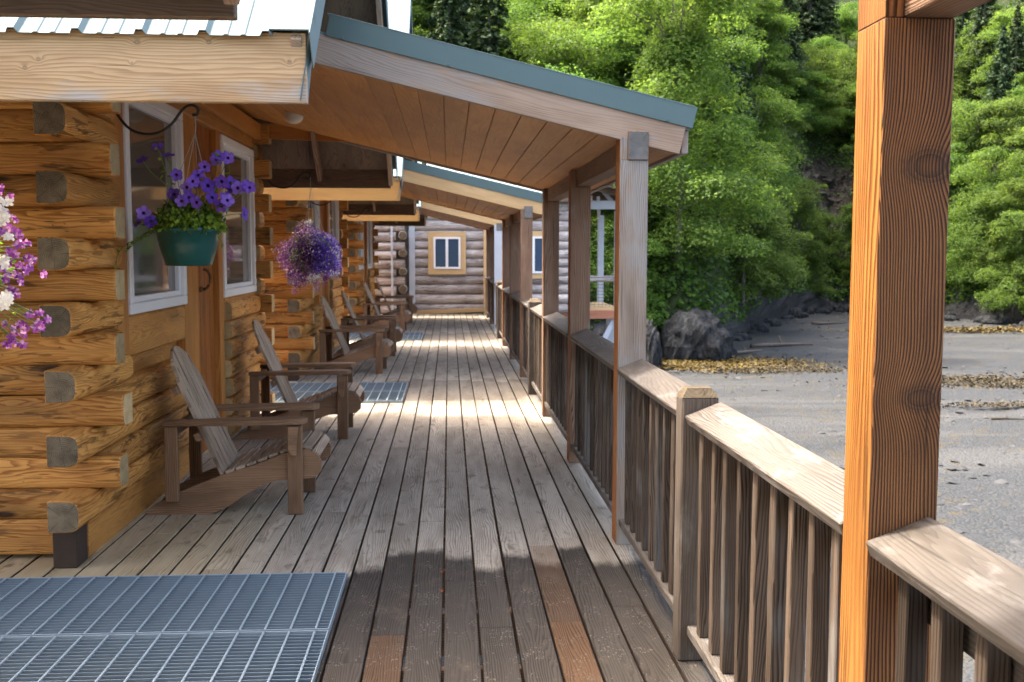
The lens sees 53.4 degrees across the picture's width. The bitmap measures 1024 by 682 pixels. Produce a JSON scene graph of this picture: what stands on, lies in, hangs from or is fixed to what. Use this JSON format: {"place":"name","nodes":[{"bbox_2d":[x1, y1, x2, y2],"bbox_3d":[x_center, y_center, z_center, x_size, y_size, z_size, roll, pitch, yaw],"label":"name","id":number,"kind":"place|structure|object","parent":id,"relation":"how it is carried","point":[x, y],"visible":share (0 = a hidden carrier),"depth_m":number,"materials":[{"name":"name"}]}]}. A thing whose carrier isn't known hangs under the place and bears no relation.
{"place":"outdoors","nodes":[
{"label":"outdoors","id":0,"kind":"place"},
{"bbox_2d":[325,312,1023,681],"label":"beach","id":1,"kind":"structure","parent":0,"point":[989,514],"depth_m":30.47,"materials":[{"name":"sand"}]},
{"bbox_2d":[321,314,562,681],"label":"deck substructure","id":2,"kind":"object","parent":1,"relation":"on","point":[443,631],"depth_m":5.73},
{"bbox_2d":[0,313,715,681],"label":"deck","id":3,"kind":"structure","parent":2,"relation":"on","point":[584,591],"depth_m":5.44,"materials":[{"name":"wood"}]},
{"bbox_2d":[0,630,328,681],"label":"steel grating","id":4,"kind":"object","parent":3,"relation":"on","point":[275,656],"visible":1,"depth_m":3.84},
{"bbox_2d":[0,572,346,636],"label":"steel grating","id":5,"kind":"object","parent":3,"relation":"on","point":[97,605],"visible":1,"depth_m":4.43,"materials":[{"name":"metal"}]},
{"bbox_2d":[0,0,397,567],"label":"log cabin","id":6,"kind":"object","parent":3,"relation":"on","point":[90,402],"visible":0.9,"depth_m":5.08,"materials":[{"name":"wood"}]},
{"bbox_2d":[122,102,187,314],"bbox_3d":[-2.237,-0.854,6.354,0.073,1.309,1.249,0,5,-4],"label":"window","id":7,"kind":"structure","parent":6,"relation":"in","point":[153,285],"depth_m":6.31,"materials":[{"name":"white plastic"}]},
{"bbox_2d":[116,104,199,135],"bbox_3d":[-1.906,-1.260,5.404,0.484,0.334,0.030,0,5,-4],"label":"plant bracket","id":8,"kind":"object","parent":6,"relation":"attached to","point":[166,127],"visible":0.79,"depth_m":5.41,"materials":[{"name":"black metal"}]},
{"bbox_2d":[114,116,255,268],"bbox_3d":[-1.734,-0.791,5.453,0.763,0.833,0.406,0,5,-4],"label":"hanging petunia pot","id":9,"kind":"object","parent":8,"relation":"hanging from","point":[187,234],"visible":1,"depth_m":5.36,"materials":[{"name":"green plastic"}]},
{"bbox_2d":[194,122,215,453],"bbox_3d":[-2.324,-0.429,7.764,0.133,2.540,0.589,0,5,-4],"label":"door","id":10,"kind":"structure","parent":6,"relation":"in","point":[205,292],"depth_m":7.79,"materials":[{"name":"wood"}]},
{"bbox_2d":[220,134,256,297],"bbox_3d":[-2.391,-1.060,8.836,0.073,1.309,1.349,0,5,-4],"label":"window","id":11,"kind":"structure","parent":6,"relation":"in","point":[239,244],"depth_m":9.00,"materials":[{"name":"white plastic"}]},
{"bbox_2d":[266,171,310,188],"bbox_3d":[-2.177,-1.632,9.780,0.484,0.334,0.030,0,5,-4],"label":"plant bracket","id":12,"kind":"object","parent":6,"relation":"attached to","point":[293,183],"visible":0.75,"depth_m":9.79,"materials":[{"name":"black metal"}]},
{"bbox_2d":[271,177,341,293],"bbox_3d":[-1.986,-1.017,9.841,0.686,1.125,0.712,0,5,-4],"label":"hanging lobelia ball","id":13,"kind":"object","parent":12,"relation":"hanging from","point":[316,254],"visible":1,"depth_m":9.76,"materials":[{"name":"purple plant"}]},
{"bbox_2d":[147,346,330,514],"bbox_3d":[-1.659,0.516,6.258,1.023,0.979,0.704,0,5,-4],"label":"adirondack chair","id":14,"kind":"object","parent":3,"relation":"on","point":[297,456],"visible":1,"depth_m":6.03,"materials":[{"name":"brown wood"}]},
{"bbox_2d":[237,320,364,439],"bbox_3d":[-1.790,0.305,8.686,1.023,0.979,0.704,0,5,-5],"label":"adirondack chair","id":15,"kind":"object","parent":3,"relation":"on","point":[343,399],"visible":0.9,"depth_m":8.46,"materials":[{"name":"brown wood"}]},
{"bbox_2d":[270,382,407,391],"bbox_3d":[-2.285,0.531,11.513,2.170,0.029,0.734,0,5,-4],"label":"steel grating","id":16,"kind":"object","parent":3,"relation":"on","point":[374,386],"visible":0.41,"depth_m":11.57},
{"bbox_2d":[260,0,418,380],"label":"log cabin","id":17,"kind":"object","parent":3,"relation":"on","point":[297,321],"visible":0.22,"depth_m":12.36,"materials":[{"name":"wood"}]},
{"bbox_2d":[328,201,339,275],"bbox_3d":[-2.840,-1.693,16.095,0.073,1.309,1.349,0,5,-4],"label":"window","id":18,"kind":"structure","parent":17,"relation":"in","point":[333,206],"depth_m":16.56,"materials":[{"name":"white plastic"}]},
{"bbox_2d":[274,391,404,402],"bbox_3d":[-2.239,0.596,10.770,2.170,0.029,0.729,0,5,-4],"label":"steel grating","id":19,"kind":"object","parent":3,"relation":"on","point":[384,396],"visible":0.34,"depth_m":10.79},
{"bbox_2d":[314,296,393,373],"bbox_3d":[-2.067,-0.092,13.240,1.023,0.979,0.704,0,5,-2],"label":"adirondack chair","id":20,"kind":"object","parent":3,"relation":"on","point":[380,348],"visible":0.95,"depth_m":13.01,"materials":[{"name":"brown wood"}]},
{"bbox_2d":[333,290,402,355],"bbox_3d":[-2.172,-0.283,15.429,1.023,0.979,0.704,0,5,-5],"label":"adirondack chair","id":21,"kind":"object","parent":3,"relation":"on","point":[394,333],"visible":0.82,"depth_m":15.20,"materials":[{"name":"brown wood"}]},
{"bbox_2d":[341,161,427,332],"bbox_3d":[-5.075,-2.854,21.208,6.502,5.087,6.412,0,5,-4],"label":"log cabin","id":22,"kind":"object","parent":3,"relation":"on","point":[360,232],"visible":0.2,"depth_m":19.63,"materials":[{"name":"wood"}]},
{"bbox_2d":[357,281,411,332],"bbox_3d":[-2.489,-0.673,19.901,1.023,0.979,0.704,0,5,-2],"label":"adirondack chair","id":23,"kind":"object","parent":3,"relation":"on","point":[404,317],"visible":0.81,"depth_m":19.66,"materials":[{"name":"brown wood"}]},
{"bbox_2d":[371,278,416,322],"bbox_3d":[-2.615,-0.908,22.588,1.023,0.979,0.704,0,5,-5],"label":"adirondack chair","id":24,"kind":"object","parent":3,"relation":"on","point":[411,306],"visible":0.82,"depth_m":22.35,"materials":[{"name":"brown wood"}]},
{"bbox_2d":[195,13,696,544],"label":"porch roof","id":25,"kind":"structure","parent":3,"relation":"on","point":[553,137],"depth_m":5.47,"materials":[{"name":"brown wood"}]},
{"bbox_2d":[542,312,567,440],"bbox_3d":[0.420,0.253,8.607,0.148,0.891,1.978,0,5,-4],"label":"railing","id":26,"kind":"object","parent":25,"relation":"attached to","point":[555,404],"visible":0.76,"depth_m":8.66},
{"bbox_2d":[569,329,613,512],"bbox_3d":[0.550,0.438,6.494,0.148,0.891,1.988,0,5,-4],"label":"railing","id":27,"kind":"object","parent":25,"relation":"attached to","point":[592,447],"visible":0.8,"depth_m":6.41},
{"bbox_2d":[419,201,501,331],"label":"porch roof","id":28,"kind":"structure","parent":3,"relation":"on","point":[492,227],"depth_m":20.37,"materials":[{"name":"brown wood"}]},
{"bbox_2d":[400,160,541,376],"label":"porch roof","id":29,"kind":"structure","parent":3,"relation":"on","point":[517,211],"depth_m":12.57,"materials":[{"name":"brown wood"}]},
{"bbox_2d":[502,286,509,348],"bbox_3d":[-0.030,-0.380,15.865,0.148,0.891,1.978,0,5,-4],"label":"railing","id":30,"kind":"object","parent":29,"relation":"attached to","point":[506,338],"visible":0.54,"depth_m":15.93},
{"bbox_2d":[510,291,519,364],"bbox_3d":[0.101,-0.196,13.752,0.148,0.891,1.988,0,5,-4],"label":"railing","id":31,"kind":"object","parent":29,"relation":"attached to","point":[515,351],"visible":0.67,"depth_m":13.81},
{"bbox_2d":[373,163,591,313],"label":"grey log house","id":32,"kind":"structure","parent":3,"relation":"on","point":[434,266],"depth_m":25.67,"materials":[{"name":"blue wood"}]},
{"bbox_2d":[433,237,460,268],"bbox_3d":[-1.635,-2.214,25.608,0.680,0.800,0.050,0,5,-4],"label":"window","id":33,"kind":"structure","parent":32,"relation":"in","point":[446,250],"depth_m":25.60,"materials":[{"name":"white plastic"}]},
{"bbox_2d":[532,236,541,272],"bbox_3d":[0.545,-2.177,25.746,0.770,0.930,0.050,0,5,-4],"label":"window","id":34,"kind":"structure","parent":32,"relation":"in","point":[537,241],"depth_m":25.75,"materials":[{"name":"white plastic"}]},
{"bbox_2d":[528,299,541,394],"bbox_3d":[0.248,0.061,11.134,0.140,1.047,0.100,0,5,-4],"label":"railing post","id":35,"kind":"object","parent":3,"relation":"on","point":[531,304],"visible":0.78,"depth_m":11.09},
{"bbox_2d":[520,297,532,377],"bbox_3d":[0.215,-0.034,11.903,0.148,0.891,1.448,0,5,-4],"label":"railing","id":36,"kind":"object","parent":35,"relation":"attached to","point":[524,367],"visible":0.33,"depth_m":12.19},
{"bbox_2d":[530,304,541,398],"bbox_3d":[0.308,0.096,10.406,0.148,0.891,1.358,0,5,-4],"label":"railing","id":37,"kind":"object","parent":35,"relation":"attached to","point":[537,382],"visible":0.54,"depth_m":10.49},
{"bbox_2d":[673,386,718,660],"bbox_3d":[0.698,0.694,3.875,0.140,1.047,0.100,0,5,-4],"label":"railing post","id":38,"kind":"object","parent":3,"relation":"on","point":[691,399],"visible":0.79,"depth_m":3.83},
{"bbox_2d":[617,359,690,610],"bbox_3d":[0.665,0.599,4.644,0.148,0.891,1.448,0,5,-4],"label":"railing","id":39,"kind":"object","parent":38,"relation":"attached to","point":[646,523],"visible":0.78,"depth_m":4.63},
{"bbox_2d":[685,402,844,681],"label":"railing","id":40,"kind":"object","parent":38,"relation":"attached to","point":[770,521],"visible":0.9,"depth_m":3.03,"materials":[{"name":"wood"}]},
{"bbox_2d":[561,186,614,342],"bbox_3d":[1.823,-1.014,27.719,2.754,6.815,4.075,0,5,-4],"label":"side porch","id":41,"kind":"object","parent":1,"relation":"on","point":[604,198],"visible":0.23,"depth_m":26.63,"materials":[{"name":"grey paint"}]},
{"bbox_2d":[646,319,661,367],"bbox_3d":[5.698,0.527,42.094,0.956,2.911,1.397,0,5,-4],"label":"rock outcrop","id":42,"kind":"object","parent":1,"relation":"on","point":[653,351],"visible":0.48,"depth_m":41.60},
{"bbox_2d":[661,308,732,361],"bbox_3d":[8.117,0.092,45.020,3.044,3.086,3.468,0,5,-4],"label":"rock outcrop","id":43,"kind":"object","parent":1,"relation":"on","point":[695,333],"visible":0.71,"depth_m":43.90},
{"bbox_2d":[658,352,846,373],"bbox_3d":[8.922,0.902,43.390,12.616,0.296,8.074,0,5,-4],"label":"seaweed","id":44,"kind":"object","parent":1,"relation":"on","point":[750,362],"visible":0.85,"depth_m":42.71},
{"bbox_2d":[687,364,847,375],"bbox_3d":[10.532,1.140,40.911,8.419,0.233,3.792,-1,5,-16],"label":"seaweed","id":45,"kind":"object","parent":1,"relation":"on","point":[808,369],"visible":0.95,"depth_m":40.68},
{"bbox_2d":[668,311,1023,568],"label":"stones","id":46,"kind":"object","parent":1,"relation":"on","point":[999,481],"visible":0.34,"depth_m":32.90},
{"bbox_2d":[670,317,1023,681],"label":"pebbles","id":47,"kind":"object","parent":1,"relation":"on","point":[969,659],"visible":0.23,"depth_m":27.42,"materials":[{"name":"stone"}]},
{"bbox_2d":[766,371,1023,393],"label":"seaweed","id":48,"kind":"object","parent":1,"relation":"on","point":[958,380],"visible":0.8,"depth_m":37.11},
{"bbox_2d":[800,324,1023,333],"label":"seaweed","id":49,"kind":"object","parent":1,"relation":"on","point":[996,329],"visible":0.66,"depth_m":61.61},
{"bbox_2d":[941,399,1023,408],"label":"seaweed","id":50,"kind":"object","parent":1,"relation":"on","point":[1000,404],"visible":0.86,"depth_m":31.69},
{"bbox_2d":[978,315,1013,324],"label":"boulder","id":51,"kind":"object","parent":1,"relation":"on","point":[995,319],"visible":0.72,"depth_m":67.62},
{"bbox_2d":[415,0,1023,357],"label":"hillside","id":52,"kind":"structure","parent":0,"point":[778,308],"depth_m":77.68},
{"bbox_2d":[411,0,468,48],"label":"alder tree","id":53,"kind":"object","parent":52,"relation":"on","point":[417,7],"visible":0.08,"depth_m":56.44,"materials":[{"name":"green plant"}]},
{"bbox_2d":[426,0,473,49],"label":"spruce tree","id":54,"kind":"object","parent":52,"relation":"on","point":[446,33],"visible":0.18,"depth_m":52.11,"materials":[{"name":"green plant"}]},
{"bbox_2d":[416,0,483,47],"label":"spruce tree","id":55,"kind":"object","parent":52,"relation":"on","point":[431,22],"visible":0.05,"depth_m":57.82,"materials":[{"name":"green plant"}]},
{"bbox_2d":[463,0,515,56],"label":"spruce tree","id":56,"kind":"object","parent":52,"relation":"on","point":[489,41],"visible":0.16,"depth_m":52.47,"materials":[{"name":"green plant"}]},
{"bbox_2d":[472,0,565,61],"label":"alder tree","id":57,"kind":"object","parent":52,"relation":"on","point":[523,10],"visible":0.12,"depth_m":58.62,"materials":[{"name":"green plant"}]},
{"bbox_2d":[491,0,593,63],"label":"alder tree","id":58,"kind":"object","parent":52,"relation":"on","point":[556,12],"visible":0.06,"depth_m":63.63,"materials":[{"name":"green plant"}]},
{"bbox_2d":[498,14,603,73],"bbox_3d":[2.495,-14.915,58.737,8.877,7.557,7.382,3,6,27],"label":"alder tree","id":59,"kind":"object","parent":52,"relation":"on","point":[516,35],"visible":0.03,"depth_m":57.78,"materials":[{"name":"green plant"}]},
{"bbox_2d":[498,13,622,75],"bbox_3d":[1.746,-12.586,54.769,8.485,9.730,7.797,1,5,8],"label":"alder tree","id":60,"kind":"object","parent":52,"relation":"on","point":[570,46],"visible":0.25,"depth_m":53.27,"materials":[{"name":"green plant"}]},
{"bbox_2d":[543,0,625,83],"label":"alder tree","id":61,"kind":"object","parent":52,"relation":"on","point":[582,6],"visible":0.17,"depth_m":58.29,"materials":[{"name":"green plant"}]},
{"bbox_2d":[532,24,647,92],"bbox_3d":[4.353,-13.287,56.122,8.378,8.367,9.515,2,5,23],"label":"alder tree","id":62,"kind":"object","parent":52,"relation":"on","point":[597,70],"visible":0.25,"depth_m":54.91,"materials":[{"name":"green plant"}]},
{"bbox_2d":[590,223,678,325],"bbox_3d":[4.578,-2.767,46.326,5.698,5.418,5.247,4,6,36],"label":"alder tree","id":63,"kind":"object","parent":52,"relation":"on","point":[609,261],"visible":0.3,"depth_m":45.62,"materials":[{"name":"green plant"}]},
{"bbox_2d":[592,172,686,234],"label":"alder tree","id":64,"kind":"object","parent":52,"relation":"on","point":[653,194],"visible":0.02,"depth_m":49.55,"materials":[{"name":"green plant"}]},
{"bbox_2d":[591,0,698,116],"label":"alder tree","id":65,"kind":"object","parent":52,"relation":"on","point":[628,66],"visible":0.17,"depth_m":55.71,"materials":[{"name":"green plant"}]},
{"bbox_2d":[583,0,797,264],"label":"alder tree","id":66,"kind":"object","parent":52,"relation":"on","point":[672,52],"visible":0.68,"depth_m":46.90,"materials":[{"name":"green plant"}]},
{"bbox_2d":[656,29,754,168],"bbox_3d":[9.964,-12.708,56.549,6.089,9.399,6.376,-3,6,-30],"label":"alder tree","id":67,"kind":"object","parent":52,"relation":"on","point":[715,156],"visible":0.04,"depth_m":55.40,"materials":[{"name":"green plant"}]},
{"bbox_2d":[646,11,788,206],"bbox_3d":[10.571,-11.620,54.998,8.064,12.150,7.901,-4,7,-42],"label":"alder tree","id":68,"kind":"object","parent":52,"relation":"on","point":[736,46],"visible":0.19,"depth_m":53.81,"materials":[{"name":"green plant"}]},
{"bbox_2d":[415,0,1023,330],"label":"undergrowth","id":69,"kind":"object","parent":52,"relation":"on","point":[655,262],"visible":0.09,"depth_m":54.84,"materials":[{"name":"green plant"}]},
{"bbox_2d":[711,0,761,123],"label":"spruce tree","id":70,"kind":"object","parent":52,"relation":"on","point":[733,68],"visible":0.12,"depth_m":66.37,"materials":[{"name":"green plant"}]},
{"bbox_2d":[722,202,802,306],"bbox_3d":[13.532,-4.444,60.494,7.369,7.557,7.358,1,5,6],"label":"alder tree","id":71,"kind":"object","parent":52,"relation":"on","point":[751,264],"visible":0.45,"depth_m":58.90,"materials":[{"name":"green plant"}]},
{"bbox_2d":[713,140,812,280],"bbox_3d":[14.035,-7.388,62.130,8.642,9.611,7.918,1,5,9],"label":"alder tree","id":72,"kind":"object","parent":52,"relation":"on","point":[782,243],"visible":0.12,"depth_m":61.13,"materials":[{"name":"green plant"}]},
{"bbox_2d":[737,0,793,60],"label":"alder tree","id":73,"kind":"object","parent":52,"relation":"on","point":[776,28],"visible":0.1,"depth_m":85.49,"materials":[{"name":"green plant"}]},
{"bbox_2d":[735,81,809,198],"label":"alder tree","id":74,"kind":"object","parent":52,"relation":"on","point":[767,127],"visible":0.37,"depth_m":72.41,"materials":[{"name":"green plant"}]},
{"bbox_2d":[737,0,812,113],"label":"alder tree","id":75,"kind":"object","parent":52,"relation":"on","point":[779,20],"visible":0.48,"depth_m":84.18,"materials":[{"name":"green plant"}]},
{"bbox_2d":[752,60,811,145],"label":"alder tree","id":76,"kind":"object","parent":52,"relation":"on","point":[784,73],"visible":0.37,"depth_m":85.25,"materials":[{"name":"green plant"}]},
{"bbox_2d":[756,186,807,283],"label":"alder tree","id":77,"kind":"object","parent":52,"relation":"on","point":[791,207],"visible":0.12,"depth_m":68.13,"materials":[{"name":"green plant"}]},
{"bbox_2d":[765,0,809,74],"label":"spruce tree","id":78,"kind":"object","parent":52,"relation":"on","point":[794,37],"visible":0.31,"depth_m":97.18,"materials":[{"name":"green plant"}]},
{"bbox_2d":[781,177,832,258],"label":"alder tree","id":79,"kind":"object","parent":52,"relation":"on","point":[805,213],"visible":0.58,"depth_m":80.17,"materials":[{"name":"green plant"}]},
{"bbox_2d":[792,0,834,47],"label":"spruce tree","id":80,"kind":"object","parent":52,"relation":"on","point":[809,18],"visible":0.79,"depth_m":115.70,"materials":[{"name":"green plant"}]},
{"bbox_2d":[781,68,851,133],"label":"alder tree","id":81,"kind":"object","parent":52,"relation":"on","point":[804,91],"visible":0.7,"depth_m":98.42,"materials":[{"name":"green plant"}]},
{"bbox_2d":[801,246,835,293],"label":"alder tree","id":82,"kind":"object","parent":52,"relation":"on","point":[817,267],"visible":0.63,"depth_m":81.08,"materials":[{"name":"green plant"}]},
{"bbox_2d":[793,45,849,126],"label":"alder tree","id":83,"kind":"object","parent":52,"relation":"on","point":[822,69],"visible":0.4,"depth_m":100.42,"materials":[{"name":"green plant"}]},
{"bbox_2d":[799,33,849,96],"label":"alder tree","id":84,"kind":"object","parent":52,"relation":"on","point":[818,42],"visible":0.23,"depth_m":109.02,"materials":[{"name":"green plant"}]},
{"bbox_2d":[813,212,842,245],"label":"alder tree","id":85,"kind":"object","parent":52,"relation":"on","point":[831,233],"visible":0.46,"depth_m":87.55,"materials":[{"name":"green plant"}]},
{"bbox_2d":[811,0,846,54],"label":"spruce tree","id":86,"kind":"object","parent":52,"relation":"on","point":[831,24],"visible":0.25,"depth_m":117.57,"materials":[{"name":"green plant"}]},
{"bbox_2d":[816,44,857,136],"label":"alder tree","id":87,"kind":"object","parent":52,"relation":"on","point":[843,77],"visible":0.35,"depth_m":105.23,"materials":[{"name":"green plant"}]},
{"bbox_2d":[829,202,852,277],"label":"alder tree","id":88,"kind":"object","parent":52,"relation":"on","point":[847,235],"visible":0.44,"depth_m":85.39,"materials":[{"name":"green plant"}]},
{"bbox_2d":[826,0,858,63],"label":"alder tree","id":89,"kind":"object","parent":52,"relation":"on","point":[848,26],"visible":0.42,"depth_m":120.95,"materials":[{"name":"green plant"}]},
{"bbox_2d":[829,80,856,143],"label":"alder tree","id":90,"kind":"object","parent":52,"relation":"on","point":[851,92],"visible":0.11,"depth_m":104.62,"materials":[{"name":"green plant"}]},
{"bbox_2d":[947,141,976,259],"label":"alder tree","id":91,"kind":"object","parent":52,"relation":"on","point":[958,156],"visible":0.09,"depth_m":78.91,"materials":[{"name":"green plant"}]},
{"bbox_2d":[954,12,973,88],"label":"spruce tree","id":92,"kind":"object","parent":52,"relation":"on","point":[961,22],"visible":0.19,"depth_m":103.75,"materials":[{"name":"green plant"}]},
{"bbox_2d":[952,36,989,107],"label":"alder tree","id":93,"kind":"object","parent":52,"relation":"on","point":[956,75],"visible":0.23,"depth_m":95.19,"materials":[{"name":"green plant"}]},
{"bbox_2d":[955,0,1007,104],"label":"spruce tree","id":94,"kind":"object","parent":52,"relation":"on","point":[980,22],"visible":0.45,"depth_m":94.83,"materials":[{"name":"green plant"}]},
{"bbox_2d":[946,179,1021,283],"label":"alder tree","id":95,"kind":"object","parent":52,"relation":"on","point":[962,277],"visible":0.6,"depth_m":72.52,"materials":[{"name":"green plant"}]},
{"bbox_2d":[947,145,1023,260],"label":"alder tree","id":96,"kind":"object","parent":52,"relation":"on","point":[987,177],"visible":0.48,"depth_m":73.50,"materials":[{"name":"green plant"}]},
{"bbox_2d":[948,96,1022,224],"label":"alder tree","id":97,"kind":"object","parent":52,"relation":"on","point":[970,138],"visible":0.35,"depth_m":80.10,"materials":[{"name":"green plant"}]},
{"bbox_2d":[949,94,1023,207],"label":"alder tree","id":98,"kind":"object","parent":52,"relation":"on","point":[1009,105],"visible":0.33,"depth_m":77.24,"materials":[{"name":"green plant"}]},
{"bbox_2d":[950,176,1023,274],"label":"alder tree","id":99,"kind":"object","parent":52,"relation":"on","point":[1015,203],"visible":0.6,"depth_m":70.67,"materials":[{"name":"green plant"}]},
{"bbox_2d":[955,123,1023,221],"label":"alder tree","id":100,"kind":"object","parent":52,"relation":"on","point":[1018,134],"visible":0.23,"depth_m":75.40,"materials":[{"name":"green plant"}]},
{"bbox_2d":[966,23,1018,169],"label":"spruce tree","id":101,"kind":"object","parent":52,"relation":"on","point":[995,74],"visible":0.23,"depth_m":80.61,"materials":[{"name":"green plant"}]},
{"bbox_2d":[968,208,1023,312],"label":"alder tree","id":102,"kind":"object","parent":52,"relation":"on","point":[1015,244],"visible":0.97,"depth_m":67.83,"materials":[{"name":"green plant"}]},
{"bbox_2d":[970,7,1023,103],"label":"alder tree","id":103,"kind":"object","parent":52,"relation":"on","point":[1002,18],"visible":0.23,"depth_m":91.38,"materials":[{"name":"green plant"}]},
{"bbox_2d":[993,5,1023,144],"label":"spruce tree","id":104,"kind":"object","parent":52,"relation":"on","point":[1018,67],"visible":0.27,"depth_m":84.76,"materials":[{"name":"green plant"}]},
{"bbox_2d":[838,0,990,681],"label":"post","id":105,"kind":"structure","parent":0,"point":[904,88],"depth_m":2.12,"materials":[{"name":"brown wood"}]},
{"bbox_2d":[0,0,239,20],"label":"roof beam","id":106,"kind":"structure","parent":105,"relation":"attached to","point":[225,10],"depth_m":2.71,"materials":[{"name":"brown wood"}]},
{"bbox_3d":[-1.728,-0.999,2.521,0.484,0.334,0.030,0,5,-4],"label":"plant bracket","id":107,"kind":"object","parent":106,"relation":"attached to","visible":0},
{"bbox_2d":[0,184,51,348],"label":"hanging flower basket","id":108,"kind":"object","parent":107,"relation":"hanging from","point":[7,259],"visible":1,"depth_m":2.60,"materials":[{"name":"pink plant"}]},
{"bbox_2d":[866,517,1023,681],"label":"railing","id":109,"kind":"object","parent":105,"relation":"attached to","point":[958,593],"visible":1,"depth_m":1.89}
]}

